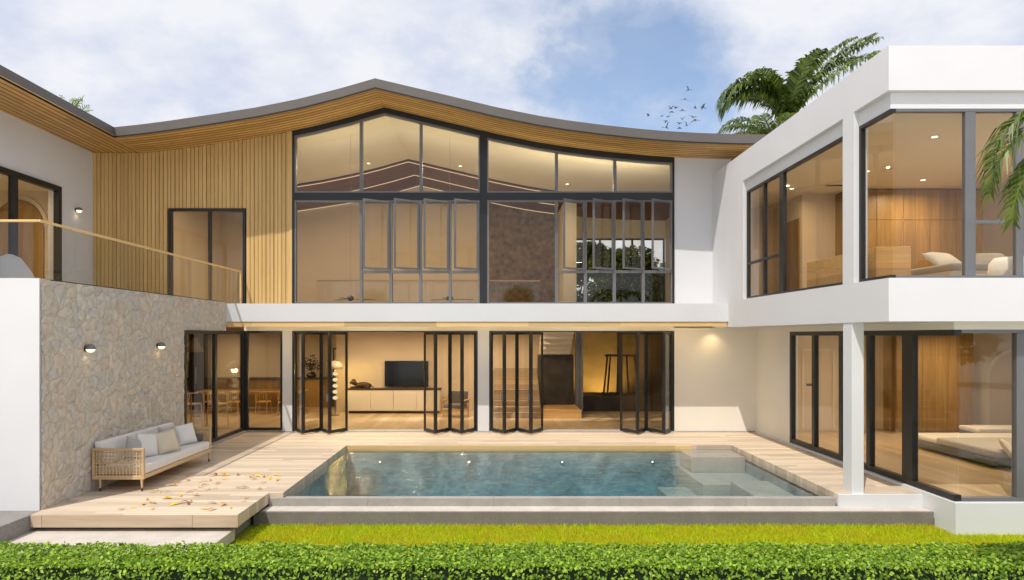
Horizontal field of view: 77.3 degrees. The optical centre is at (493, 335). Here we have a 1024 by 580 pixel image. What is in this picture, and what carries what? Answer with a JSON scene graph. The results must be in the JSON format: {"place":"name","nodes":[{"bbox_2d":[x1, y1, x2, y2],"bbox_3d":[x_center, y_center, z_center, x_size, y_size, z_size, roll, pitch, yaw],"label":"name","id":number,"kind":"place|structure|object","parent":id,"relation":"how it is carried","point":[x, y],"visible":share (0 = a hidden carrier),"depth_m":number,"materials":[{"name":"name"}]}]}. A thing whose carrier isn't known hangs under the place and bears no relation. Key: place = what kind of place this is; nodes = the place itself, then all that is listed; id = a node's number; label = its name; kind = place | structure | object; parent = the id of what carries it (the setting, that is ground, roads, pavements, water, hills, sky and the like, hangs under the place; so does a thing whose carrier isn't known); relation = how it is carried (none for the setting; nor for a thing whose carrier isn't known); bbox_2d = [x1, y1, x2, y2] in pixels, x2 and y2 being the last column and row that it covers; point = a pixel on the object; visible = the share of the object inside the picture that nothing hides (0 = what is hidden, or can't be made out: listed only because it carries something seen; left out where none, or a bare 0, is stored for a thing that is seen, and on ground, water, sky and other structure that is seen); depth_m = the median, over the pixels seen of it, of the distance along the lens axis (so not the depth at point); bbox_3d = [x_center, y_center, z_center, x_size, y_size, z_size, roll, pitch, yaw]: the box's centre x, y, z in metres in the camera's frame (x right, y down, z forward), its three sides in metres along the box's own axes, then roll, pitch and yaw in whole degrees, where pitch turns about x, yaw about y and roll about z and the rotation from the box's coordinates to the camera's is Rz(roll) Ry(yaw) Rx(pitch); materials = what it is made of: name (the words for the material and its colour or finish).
{"place":"outdoors","nodes":[
{"label":"outdoors","id":0,"kind":"place"},
{"bbox_2d":[2,529,234,552],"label":"path","id":1,"kind":"structure","parent":0,"point":[153,537],"depth_m":9.75,"materials":[{"name":"grey concrete"}]},
{"bbox_2d":[195,434,202,441],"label":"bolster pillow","id":2,"kind":"object","parent":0,"point":[199,437],"visible":0.44,"depth_m":14.09,"materials":[{"name":"grey fabric"}]},
{"bbox_2d":[0,0,1023,295],"label":"sky","id":3,"kind":"structure","parent":0,"point":[133,62],"materials":[{"name":"blue"}]},
{"bbox_2d":[226,522,1023,552],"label":"lawn","id":4,"kind":"structure","parent":0,"point":[245,531],"depth_m":10.52,"materials":[{"name":"plant"}]},
{"bbox_2d":[0,511,38,543],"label":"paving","id":5,"kind":"structure","parent":4,"relation":"on","point":[14,524],"depth_m":9.78,"materials":[{"name":"grey concrete"}]},
{"bbox_2d":[0,539,1023,579],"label":"hedge","id":6,"kind":"object","parent":4,"relation":"on","point":[367,561],"visible":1,"depth_m":7.59,"materials":[{"name":"green plant"}]},
{"bbox_2d":[745,459,836,504],"bbox_3d":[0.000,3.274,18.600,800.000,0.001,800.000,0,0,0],"label":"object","id":7,"kind":"structure","parent":0,"point":[786,480],"depth_m":14.36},
{"bbox_2d":[59,94,92,111],"bbox_3d":[-14.442,-2.482,21.762,1.439,11.530,1.425,0,0,0],"label":"palm tree","id":8,"kind":"object","parent":7,"relation":"on","point":[75,102],"visible":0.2,"depth_m":21.77,"materials":[{"name":"green plant"}]},
{"bbox_2d":[39,504,268,535],"bbox_3d":[-5.710,3.127,14.330,3.020,0.265,8.340,0,0,0],"label":"deck footing","id":9,"kind":"object","parent":7,"relation":"on","point":[243,526],"depth_m":10.16,"materials":[{"name":"grey stone"}]},
{"bbox_2d":[30,432,918,525],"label":"deck","id":10,"kind":"structure","parent":9,"relation":"on","point":[294,460],"depth_m":14.01,"materials":[{"name":"beige wood"}]},
{"bbox_2d":[30,515,238,526],"bbox_3d":[-5.603,2.897,9.986,3.235,0.187,0.023,0,0,0],"label":"deck edge","id":11,"kind":"object","parent":10,"relation":"attached to","point":[134,520],"visible":1,"depth_m":9.97,"materials":[{"name":"beige wood"}]},
{"bbox_2d":[92,422,210,490],"bbox_3d":[-6.750,2.360,12.870,0.940,0.880,2.760,0,0,0],"label":"outdoor sofa","id":12,"kind":"object","parent":10,"relation":"on","point":[111,459],"visible":0.73,"depth_m":11.70,"materials":[{"name":"white fabric"}]},
{"bbox_2d":[125,436,141,458],"bbox_3d":[-6.780,2.140,12.080,0.150,0.420,0.420,-13,-22,7],"label":"throw pillow","id":13,"kind":"object","parent":12,"relation":"on","point":[132,442],"visible":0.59,"depth_m":11.98,"materials":[{"name":"grey fabric"}]},
{"bbox_2d":[136,433,157,456],"bbox_3d":[-6.700,2.120,12.380,0.160,0.480,0.480,-17,-13,17],"label":"throw pillow","id":14,"kind":"object","parent":12,"relation":"on","point":[149,443],"visible":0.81,"depth_m":12.34,"materials":[{"name":"grey fabric"}]},
{"bbox_2d":[157,426,177,440],"bbox_3d":[-6.720,2.120,13.220,0.160,0.480,0.480,-17,-10,16],"label":"throw pillow","id":15,"kind":"object","parent":12,"relation":"on","point":[163,429],"visible":0.25,"depth_m":13.17,"materials":[{"name":"grey fabric"}]},
{"bbox_2d":[156,428,180,454],"bbox_3d":[-6.520,2.120,12.750,0.160,0.460,0.525,-23,-5,28],"label":"throw pillow","id":16,"kind":"object","parent":12,"relation":"on","point":[167,441],"visible":0.97,"depth_m":12.70,"materials":[{"name":"beige fabric"}]},
{"bbox_2d":[172,422,197,445],"bbox_3d":[-6.620,2.120,13.740,0.160,0.460,0.480,-23,-8,29],"label":"throw pillow","id":17,"kind":"object","parent":12,"relation":"on","point":[186,434],"visible":0.89,"depth_m":13.69,"materials":[{"name":"grey fabric"}]},
{"bbox_2d":[0,45,1023,534],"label":"house","id":18,"kind":"structure","parent":7,"relation":"on","point":[258,241],"depth_m":18.08,"materials":[{"name":"paint"}]},
{"bbox_2d":[0,254,34,277],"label":"bean bag","id":19,"kind":"object","parent":18,"relation":"on","point":[12,266],"visible":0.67,"depth_m":12.12,"materials":[{"name":"grey fabric"}]},
{"bbox_2d":[0,166,61,280],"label":"sliding door","id":20,"kind":"structure","parent":18,"relation":"in","point":[13,176],"depth_m":16.01,"materials":[{"name":"grey metal"}]},
{"bbox_2d":[75,207,82,212],"bbox_3d":[-11.564,-3.506,17.850,0.172,0.152,0.164,0,0,0],"label":"wall sconce","id":21,"kind":"object","parent":18,"relation":"attached to","point":[78,209],"depth_m":17.80,"materials":[{"name":"grey metal"}]},
{"bbox_2d":[84,344,95,351],"bbox_3d":[-7.164,0.224,11.370,0.172,0.152,0.164,0,0,0],"label":"wall sconce","id":22,"kind":"object","parent":18,"relation":"attached to","point":[90,348],"depth_m":11.32,"materials":[{"name":"grey metal"}]},
{"bbox_2d":[156,342,165,348],"bbox_3d":[-7.164,0.214,13.800,0.172,0.152,0.164,0,0,0],"label":"wall sconce","id":23,"kind":"object","parent":18,"relation":"attached to","point":[160,345],"depth_m":13.75,"materials":[{"name":"grey metal"}]},
{"bbox_2d":[187,392,202,425],"bbox_3d":[-9.207,2.240,19.481,0.475,1.082,0.489,0,0,20],"label":"bar chair","id":24,"kind":"object","parent":18,"relation":"on","point":[192,403],"visible":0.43,"depth_m":19.31,"materials":[{"name":"brown wood"}]},
{"bbox_2d":[187,334,203,351],"bbox_3d":[-10.100,0.127,21.600,0.600,0.850,0.600,0,0,0],"label":"pendant lamp","id":25,"kind":"object","parent":18,"relation":"hanging from","point":[194,345],"visible":0.88,"depth_m":21.46,"materials":[{"name":"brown wood"}]},
{"bbox_2d":[188,334,210,409],"bbox_3d":[-11.100,1.305,24.175,0.600,2.950,0.650,0,0,0],"label":"tall fridge","id":26,"kind":"object","parent":18,"relation":"on","point":[199,371],"visible":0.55,"depth_m":23.88,"materials":[{"name":"metal"}]},
{"bbox_2d":[169,208,245,303],"bbox_3d":[-8.325,-2.250,18.650,2.230,2.900,0.140,0,0,0],"label":"sliding door","id":27,"kind":"structure","parent":18,"relation":"in","point":[171,210],"depth_m":18.58,"materials":[{"name":"grey metal"}]},
{"bbox_2d":[202,391,220,413],"bbox_3d":[-10.050,2.375,22.780,0.475,0.813,0.489,0,0,0],"label":"dining chair","id":28,"kind":"object","parent":18,"relation":"on","point":[210,401],"visible":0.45,"depth_m":22.60,"materials":[{"name":"brown wood"}]},
{"bbox_2d":[184,330,244,442],"bbox_3d":[-7.280,1.310,16.800,0.100,2.880,3.600,0,0,0],"label":"sliding door","id":29,"kind":"structure","parent":18,"relation":"in","point":[214,438],"depth_m":16.65,"materials":[{"name":"grey metal"}]},
{"bbox_2d":[206,392,228,427],"bbox_3d":[-8.457,2.240,19.581,0.475,1.082,0.489,0,0,20],"label":"bar chair","id":30,"kind":"object","parent":18,"relation":"on","point":[218,403],"visible":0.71,"depth_m":19.45,"materials":[{"name":"brown wood"}]},
{"bbox_2d":[226,392,239,414],"bbox_3d":[-9.200,2.375,22.730,0.475,0.813,0.489,0,0,0],"label":"dining chair","id":31,"kind":"object","parent":18,"relation":"on","point":[234,401],"visible":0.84,"depth_m":22.54,"materials":[{"name":"brown wood"}]},
{"bbox_2d":[196,389,307,411],"bbox_3d":[-8.900,2.400,23.700,3.800,0.760,1.000,0,0,0],"label":"dining table","id":32,"kind":"object","parent":18,"relation":"on","point":[271,391],"visible":0.52,"depth_m":23.30,"materials":[{"name":"brown wood"}]},
{"bbox_2d":[187,377,334,406],"bbox_3d":[-9.200,2.220,25.155,5.860,1.120,0.790,0,0,0],"label":"kitchen counter","id":33,"kind":"object","parent":18,"relation":"on","point":[312,393],"visible":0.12,"depth_m":24.80,"materials":[{"name":"brown wood"}]},
{"bbox_2d":[305,354,327,377],"bbox_3d":[-6.942,1.196,24.945,1.194,0.929,0.566,0,0,0],"label":"potted plant","id":34,"kind":"object","parent":33,"relation":"on","point":[311,374],"visible":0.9,"depth_m":24.90,"materials":[{"name":"green plant"}]},
{"bbox_2d":[255,391,271,413],"bbox_3d":[-8.200,2.375,22.780,0.475,0.813,0.489,0,0,0],"label":"dining chair","id":35,"kind":"object","parent":18,"relation":"on","point":[266,401],"visible":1,"depth_m":22.60,"materials":[{"name":"brown wood"}]},
{"bbox_2d":[246,331,281,429],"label":"window","id":36,"kind":"structure","parent":18,"relation":"in","point":[247,332],"depth_m":18.59,"materials":[{"name":"grey metal"}]},
{"bbox_2d":[277,392,279,414],"bbox_3d":[-7.400,2.375,22.730,0.475,0.813,0.489,0,0,0],"label":"dining chair","id":37,"kind":"object","parent":18,"relation":"on","point":[278,401],"visible":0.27,"depth_m":22.53,"materials":[{"name":"brown wood"}]},
{"bbox_2d":[295,332,302,433],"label":"folding door panel","id":38,"kind":"structure","parent":18,"relation":"in","point":[296,333],"depth_m":18.26,"materials":[{"name":"grey metal"}]},
{"bbox_2d":[303,332,320,433],"bbox_3d":[-5.199,1.333,18.352,0.045,2.865,0.696,0,0,32],"label":"folding door panel","id":39,"kind":"structure","parent":18,"relation":"in","point":[304,333],"depth_m":18.30,"materials":[{"name":"grey metal"}]},
{"bbox_2d":[321,332,328,433],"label":"folding door panel","id":40,"kind":"structure","parent":18,"relation":"in","point":[322,333],"depth_m":18.59,"materials":[{"name":"grey metal"}]},
{"bbox_2d":[295,120,360,192],"bbox_3d":[-4.815,-5.211,18.649,1.930,2.123,0.142,0,0,0],"label":"window","id":41,"kind":"structure","parent":18,"relation":"in","point":[359,121],"depth_m":18.58,"materials":[{"name":"grey metal"}]},
{"bbox_2d":[295,200,360,303],"bbox_3d":[-4.815,-2.430,18.649,1.930,3.000,0.142,0,0,0],"label":"window","id":42,"kind":"structure","parent":18,"relation":"in","point":[296,201],"depth_m":18.58,"materials":[{"name":"grey metal"}]},
{"bbox_2d":[333,348,335,376],"bbox_3d":[-6.050,1.100,25.562,0.720,1.200,0.055,0,0,0],"label":"wall picture","id":43,"kind":"object","parent":18,"relation":"attached to","point":[334,354],"depth_m":25.56,"materials":[{"name":"beige paint"}]},
{"bbox_2d":[327,361,342,415],"bbox_3d":[-5.520,1.825,22.300,0.540,1.910,0.540,0,0,0],"label":"floor lamp","id":44,"kind":"object","parent":18,"relation":"on","point":[337,365],"visible":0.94,"depth_m":22.23,"materials":[{"name":"white metal"}]},
{"bbox_2d":[329,332,347,433],"bbox_3d":[-4.449,1.333,18.352,0.045,2.865,0.696,0,0,32],"label":"folding door panel","id":45,"kind":"structure","parent":18,"relation":"in","point":[330,333],"depth_m":18.29,"materials":[{"name":"grey metal"}]},
{"bbox_2d":[340,295,374,300],"bbox_3d":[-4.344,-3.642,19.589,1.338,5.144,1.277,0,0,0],"label":"ceiling fan","id":46,"kind":"object","parent":18,"relation":"hanging from","point":[350,298],"visible":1,"depth_m":19.67,"materials":[{"name":"grey metal"}]},
{"bbox_2d":[361,272,390,303],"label":"window","id":47,"kind":"structure","parent":18,"relation":"in","point":[362,302],"depth_m":18.58,"materials":[{"name":"grey metal"}]},
{"bbox_2d":[361,113,420,192],"bbox_3d":[-2.980,-5.308,18.649,1.740,2.317,0.142,0,0,0],"label":"window","id":48,"kind":"structure","parent":18,"relation":"in","point":[383,114],"depth_m":18.58,"materials":[{"name":"grey metal"}]},
{"bbox_2d":[348,388,441,412],"bbox_3d":[-3.570,2.337,23.050,3.380,0.885,0.520,0,0,0],"label":"sideboard","id":49,"kind":"object","parent":18,"relation":"on","point":[385,400],"visible":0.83,"depth_m":22.80,"materials":[{"name":"beige paint"}]},
{"bbox_2d":[349,379,373,388],"bbox_3d":[-4.731,1.725,23.005,0.900,0.340,0.290,0,0,0],"label":"dog figurine","id":50,"kind":"object","parent":49,"relation":"on","point":[361,384],"visible":1,"depth_m":22.93,"materials":[{"name":"brown ceramic"}]},
{"bbox_2d":[391,272,419,303],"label":"window","id":51,"kind":"structure","parent":18,"relation":"in","point":[392,302],"depth_m":18.58,"materials":[{"name":"grey metal"}]},
{"bbox_2d":[385,361,427,386],"bbox_3d":[-3.200,1.400,23.512,1.600,0.940,0.076,0,0,0],"label":"television","id":52,"kind":"object","parent":18,"relation":"attached to","point":[404,373],"visible":1,"depth_m":23.47,"materials":[{"name":"black plastic"}]},
{"bbox_2d":[424,332,434,433],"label":"folding door panel","id":53,"kind":"structure","parent":18,"relation":"in","point":[425,333],"depth_m":18.59,"materials":[{"name":"grey metal"}]},
{"bbox_2d":[420,272,449,303],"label":"window","id":54,"kind":"structure","parent":18,"relation":"in","point":[421,302],"depth_m":18.58,"materials":[{"name":"grey metal"}]},
{"bbox_2d":[435,332,449,433],"bbox_3d":[-1.479,1.333,18.370,0.098,2.865,0.696,0,0,32],"label":"folding door panel","id":55,"kind":"structure","parent":18,"relation":"in","point":[436,333],"depth_m":18.29,"materials":[{"name":"grey metal"}]},
{"bbox_2d":[421,122,479,192],"bbox_3d":[-1.255,-5.182,18.649,1.710,2.064,0.142,0,0,0],"label":"window","id":56,"kind":"structure","parent":18,"relation":"in","point":[422,123],"depth_m":18.58,"materials":[{"name":"grey metal"}]},
{"bbox_2d":[441,391,470,417],"bbox_3d":[-1.291,2.355,21.925,0.800,0.850,0.774,0,0,20],"label":"armchair","id":57,"kind":"object","parent":18,"relation":"on","point":[455,400],"visible":0.58,"depth_m":22.04,"materials":[{"name":"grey wood"}]},
{"bbox_2d":[438,296,473,300],"bbox_3d":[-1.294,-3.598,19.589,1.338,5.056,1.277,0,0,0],"label":"ceiling fan","id":58,"kind":"object","parent":18,"relation":"hanging from","point":[447,298],"visible":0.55,"depth_m":19.76,"materials":[{"name":"brown metal"}]},
{"bbox_2d":[450,332,461,433],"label":"folding door panel","id":59,"kind":"structure","parent":18,"relation":"in","point":[451,333],"depth_m":18.27,"materials":[{"name":"grey metal"}]},
{"bbox_2d":[450,272,479,303],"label":"window","id":60,"kind":"structure","parent":18,"relation":"in","point":[451,302],"depth_m":18.58,"materials":[{"name":"grey metal"}]},
{"bbox_2d":[462,332,475,433],"bbox_3d":[-0.729,1.333,18.370,0.098,2.865,0.696,0,0,32],"label":"folding door panel","id":61,"kind":"structure","parent":18,"relation":"in","point":[463,333],"depth_m":18.30,"materials":[{"name":"grey metal"}]},
{"bbox_2d":[491,332,503,433],"bbox_3d":[0.094,1.333,18.342,0.098,2.865,0.696,0,0,-32],"label":"folding door panel","id":62,"kind":"structure","parent":18,"relation":"in","point":[492,333],"depth_m":18.28,"materials":[{"name":"grey metal"}]},
{"bbox_2d":[504,332,516,433],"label":"folding door panel","id":63,"kind":"structure","parent":18,"relation":"in","point":[505,333],"depth_m":18.26,"materials":[{"name":"grey metal"}]},
{"bbox_2d":[487,137,556,192],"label":"window","id":64,"kind":"structure","parent":18,"relation":"in","point":[488,139],"depth_m":18.58,"materials":[{"name":"grey metal"}]},
{"bbox_2d":[487,200,556,303],"bbox_3d":[0.820,-2.430,18.649,2.020,3.000,0.142,0,0,0],"label":"window","id":65,"kind":"structure","parent":18,"relation":"in","point":[488,201],"depth_m":18.58,"materials":[{"name":"grey metal"}]},
{"bbox_2d":[517,332,530,433],"bbox_3d":[0.844,1.333,18.342,0.098,2.865,0.696,0,0,-32],"label":"folding door panel","id":66,"kind":"structure","parent":18,"relation":"in","point":[518,333],"depth_m":18.25,"materials":[{"name":"grey metal"}]},
{"bbox_2d":[531,332,542,433],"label":"folding door panel","id":67,"kind":"structure","parent":18,"relation":"in","point":[532,333],"depth_m":18.29,"materials":[{"name":"grey metal"}]},
{"bbox_2d":[557,272,585,303],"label":"window","id":68,"kind":"structure","parent":18,"relation":"in","point":[584,273],"depth_m":18.58,"materials":[{"name":"grey metal"}]},
{"bbox_2d":[557,151,614,192],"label":"window","id":69,"kind":"structure","parent":18,"relation":"in","point":[558,152],"depth_m":18.58,"materials":[{"name":"grey metal"}]},
{"bbox_2d":[586,272,613,303],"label":"window","id":70,"kind":"structure","parent":18,"relation":"in","point":[612,302],"depth_m":18.58,"materials":[{"name":"grey metal"}]},
{"bbox_2d":[576,238,664,301],"bbox_3d":[5.300,-2.500,27.700,4.200,3.400,0.100,0,0,0],"label":"window","id":71,"kind":"structure","parent":18,"relation":"in","point":[599,239],"depth_m":27.65,"materials":[{"name":"grey metal"}]},
{"bbox_2d":[583,392,669,410],"bbox_3d":[5.260,2.500,24.300,4.080,0.560,1.600,0,0,0],"label":"courtyard planter","id":72,"kind":"object","parent":18,"relation":"on","point":[596,401],"visible":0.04,"depth_m":23.50,"materials":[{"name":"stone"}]},
{"bbox_2d":[582,245,659,394],"bbox_3d":[4.827,-0.330,24.237,3.025,6.225,3.502,0,0,0],"label":"courtyard tree","id":73,"kind":"object","parent":72,"relation":"on","point":[628,288],"visible":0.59,"depth_m":23.73,"materials":[{"name":"green plant"}]},
{"bbox_2d":[602,354,641,394],"bbox_3d":[4.750,1.740,24.087,1.510,2.088,0.795,0,0,0],"label":"tree brace","id":74,"kind":"object","parent":72,"relation":"on","point":[616,355],"visible":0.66,"depth_m":23.80,"materials":[{"name":"brown wood"}]},
{"bbox_2d":[614,272,642,303],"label":"window","id":75,"kind":"structure","parent":18,"relation":"in","point":[615,302],"depth_m":18.58,"materials":[{"name":"clear glass"}]},
{"bbox_2d":[620,332,637,433],"bbox_3d":[3.879,1.333,18.353,0.045,2.865,0.696,0,0,-32],"label":"folding door panel","id":76,"kind":"structure","parent":18,"relation":"in","point":[621,333],"depth_m":18.30,"materials":[{"name":"grey metal"}]},
{"bbox_2d":[635,332,645,433],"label":"folding door panel","id":77,"kind":"structure","parent":18,"relation":"in","point":[639,333],"depth_m":18.26,"materials":[{"name":"grey metal"}]},
{"bbox_2d":[615,158,671,192],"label":"window","id":78,"kind":"structure","parent":18,"relation":"in","point":[616,159],"depth_m":18.58,"materials":[{"name":"grey metal"}]},
{"bbox_2d":[646,332,663,433],"bbox_3d":[4.629,1.333,18.352,0.045,2.865,0.696,0,0,-32],"label":"folding door panel","id":79,"kind":"structure","parent":18,"relation":"in","point":[647,333],"depth_m":18.31,"materials":[{"name":"grey metal"}]},
{"bbox_2d":[643,272,671,303],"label":"window","id":80,"kind":"structure","parent":18,"relation":"in","point":[644,302],"depth_m":18.58,"materials":[{"name":"clear glass"}]},
{"bbox_2d":[664,332,671,433],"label":"folding door panel","id":81,"kind":"structure","parent":18,"relation":"in","point":[665,333],"depth_m":18.24,"materials":[{"name":"grey metal"}]},
{"bbox_2d":[787,218,799,290],"bbox_3d":[8.069,-1.950,17.325,0.038,2.300,0.850,0,0,0],"label":"interior door","id":82,"kind":"structure","parent":18,"relation":"in","point":[793,227],"depth_m":17.18,"materials":[{"name":"brown wood"}]},
{"bbox_2d":[747,136,842,297],"bbox_3d":[6.495,-2.310,13.990,0.090,2.760,4.660,0,0,0],"label":"window","id":83,"kind":"structure","parent":18,"relation":"in","point":[782,175],"depth_m":14.45,"materials":[{"name":"grey metal"}]},
{"bbox_2d":[802,349,834,428],"bbox_3d":[9.580,1.580,18.884,0.960,2.360,0.028,0,0,0],"label":"interior door","id":84,"kind":"structure","parent":18,"relation":"in","point":[833,350],"depth_m":18.87,"materials":[{"name":"beige paint"}]},
{"bbox_2d":[822,184,842,185],"bbox_3d":[8.600,-3.688,15.700,1.000,0.020,0.200,0,0,0],"label":"air vent","id":85,"kind":"object","parent":18,"relation":"attached to","point":[833,185],"visible":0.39,"depth_m":15.70,"materials":[{"name":"beige paint"}]},
{"bbox_2d":[807,247,910,286],"bbox_3d":[7.009,-1.180,12.450,0.618,0.760,2.500,0,0,0],"label":"dresser","id":86,"kind":"object","parent":18,"relation":"on","point":[882,261],"visible":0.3,"depth_m":11.32,"materials":[{"name":"brown wood"}]},
{"bbox_2d":[790,330,960,500],"bbox_3d":[7.690,1.320,13.550,0.120,2.840,5.900,0,0,0],"label":"sliding door","id":87,"kind":"structure","parent":18,"relation":"in","point":[909,476],"depth_m":12.98,"materials":[{"name":"grey metal"}]},
{"bbox_2d":[859,109,895,281],"bbox_3d":[6.495,-2.310,10.850,0.090,2.760,0.900,0,0,0],"label":"window","id":88,"kind":"structure","parent":18,"relation":"in","point":[862,129],"depth_m":11.24,"materials":[{"name":"grey metal"}]},
{"bbox_2d":[835,189,982,268],"bbox_3d":[10.625,-2.240,16.418,3.350,2.880,0.685,0,0,0],"label":"wardrobe","id":89,"kind":"object","parent":18,"relation":"on","point":[919,222],"visible":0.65,"depth_m":16.07,"materials":[{"name":"brown wood"}]},
{"bbox_2d":[883,333,972,431],"bbox_3d":[12.600,1.320,18.567,2.200,2.880,0.625,0,0,0],"label":"wardrobe","id":90,"kind":"object","parent":18,"relation":"on","point":[945,383],"visible":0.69,"depth_m":18.25,"materials":[{"name":"brown wood"}]},
{"bbox_2d":[911,263,988,274],"bbox_3d":[9.850,-1.097,12.750,3.000,0.475,2.100,0,0,0],"label":"bed","id":91,"kind":"object","parent":18,"relation":"on","point":[955,269],"visible":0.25,"depth_m":11.80,"materials":[{"name":"grey fabric"}]},
{"bbox_2d":[922,252,961,265],"bbox_3d":[9.150,-1.520,13.000,0.750,0.200,0.500,0,40,-20],"label":"bed pillow","id":92,"kind":"object","parent":91,"relation":"on","point":[935,258],"visible":0.72,"depth_m":12.90,"materials":[{"name":"grey fabric"}]},
{"bbox_2d":[976,253,1004,262],"bbox_3d":[9.900,-1.480,12.800,0.750,0.200,0.500,0,40,10],"label":"bed pillow","id":93,"kind":"object","parent":91,"relation":"on","point":[985,257],"visible":0.3,"depth_m":12.76,"materials":[{"name":"grey fabric"}]},
{"bbox_2d":[895,109,1023,277],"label":"window","id":94,"kind":"structure","parent":18,"relation":"in","point":[969,221],"depth_m":10.40,"materials":[{"name":"grey metal"}]},
{"bbox_2d":[918,433,1011,465],"bbox_3d":[11.950,2.542,14.600,3.200,0.315,2.800,0,0,0],"label":"bed","id":95,"kind":"object","parent":18,"relation":"on","point":[986,448],"visible":0.72,"depth_m":14.41,"materials":[{"name":"grey fabric"}]},
{"bbox_2d":[998,438,1011,458],"bbox_3d":[10.750,2.440,13.250,0.600,0.160,0.550,37,30,-16],"label":"bed pillow","id":96,"kind":"object","parent":95,"relation":"on","point":[1006,446],"visible":0.47,"depth_m":13.19,"materials":[{"name":"beige fabric"}]},
{"bbox_2d":[959,425,1011,432],"bbox_3d":[14.050,2.565,17.000,2.900,0.290,0.720,0,0,0],"label":"bench","id":97,"kind":"object","parent":18,"relation":"on","point":[985,428],"visible":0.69,"depth_m":16.85,"materials":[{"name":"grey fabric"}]},
{"bbox_2d":[961,330,1023,500],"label":"window","id":98,"kind":"structure","parent":18,"relation":"in","point":[1017,335],"depth_m":10.60,"materials":[{"name":"grey metal"}]},
{"bbox_2d":[987,256,1012,274],"bbox_3d":[8.950,-1.085,11.100,0.620,0.570,0.620,0,0,0],"label":"pouf","id":99,"kind":"object","parent":18,"relation":"on","point":[1001,266],"visible":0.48,"depth_m":10.96,"materials":[{"name":"grey fabric"}]},
{"bbox_2d":[253,446,934,524],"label":"swimming pool","id":100,"kind":"structure","parent":7,"relation":"in","point":[409,505],"depth_m":13.06,"materials":[{"name":"liquid"}]},
{"bbox_2d":[292,449,821,495],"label":"water","id":101,"kind":"structure","parent":100,"relation":"in","point":[527,484],"depth_m":13.94,"materials":[{"name":"teal liquid"}]},
{"bbox_2d":[576,241,611,301],"bbox_3d":[3.996,-0.879,31.188,4.993,8.162,4.890,0,0,34],"label":"garden tree","id":102,"kind":"object","parent":7,"relation":"on","point":[579,264],"visible":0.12,"depth_m":30.62,"materials":[{"name":"green plant"}]},
{"bbox_2d":[605,263,662,301],"bbox_3d":[8.062,-0.302,32.046,5.525,7.009,5.230,0,0,0],"label":"garden tree","id":103,"kind":"object","parent":7,"relation":"on","point":[659,277],"visible":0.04,"depth_m":31.48,"materials":[{"name":"green plant"}]},
{"bbox_2d":[718,112,795,134],"bbox_3d":[9.941,-2.334,23.040,4.121,11.234,3.386,0,0,0],"label":"palm tree","id":104,"kind":"object","parent":7,"relation":"on","point":[760,129],"visible":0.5,"depth_m":22.82,"materials":[{"name":"green plant"}]},
{"bbox_2d":[715,32,883,123],"bbox_3d":[11.790,-4.127,24.361,6.554,14.817,3.883,0,0,0],"label":"palm tree","id":105,"kind":"object","parent":7,"relation":"on","point":[795,92],"visible":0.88,"depth_m":24.20,"materials":[{"name":"green plant"}]},
{"bbox_2d":[972,110,1023,236],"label":"palm tree","id":106,"kind":"object","parent":7,"relation":"on","point":[1015,179],"visible":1,"depth_m":6.06,"materials":[{"name":"green plant"}]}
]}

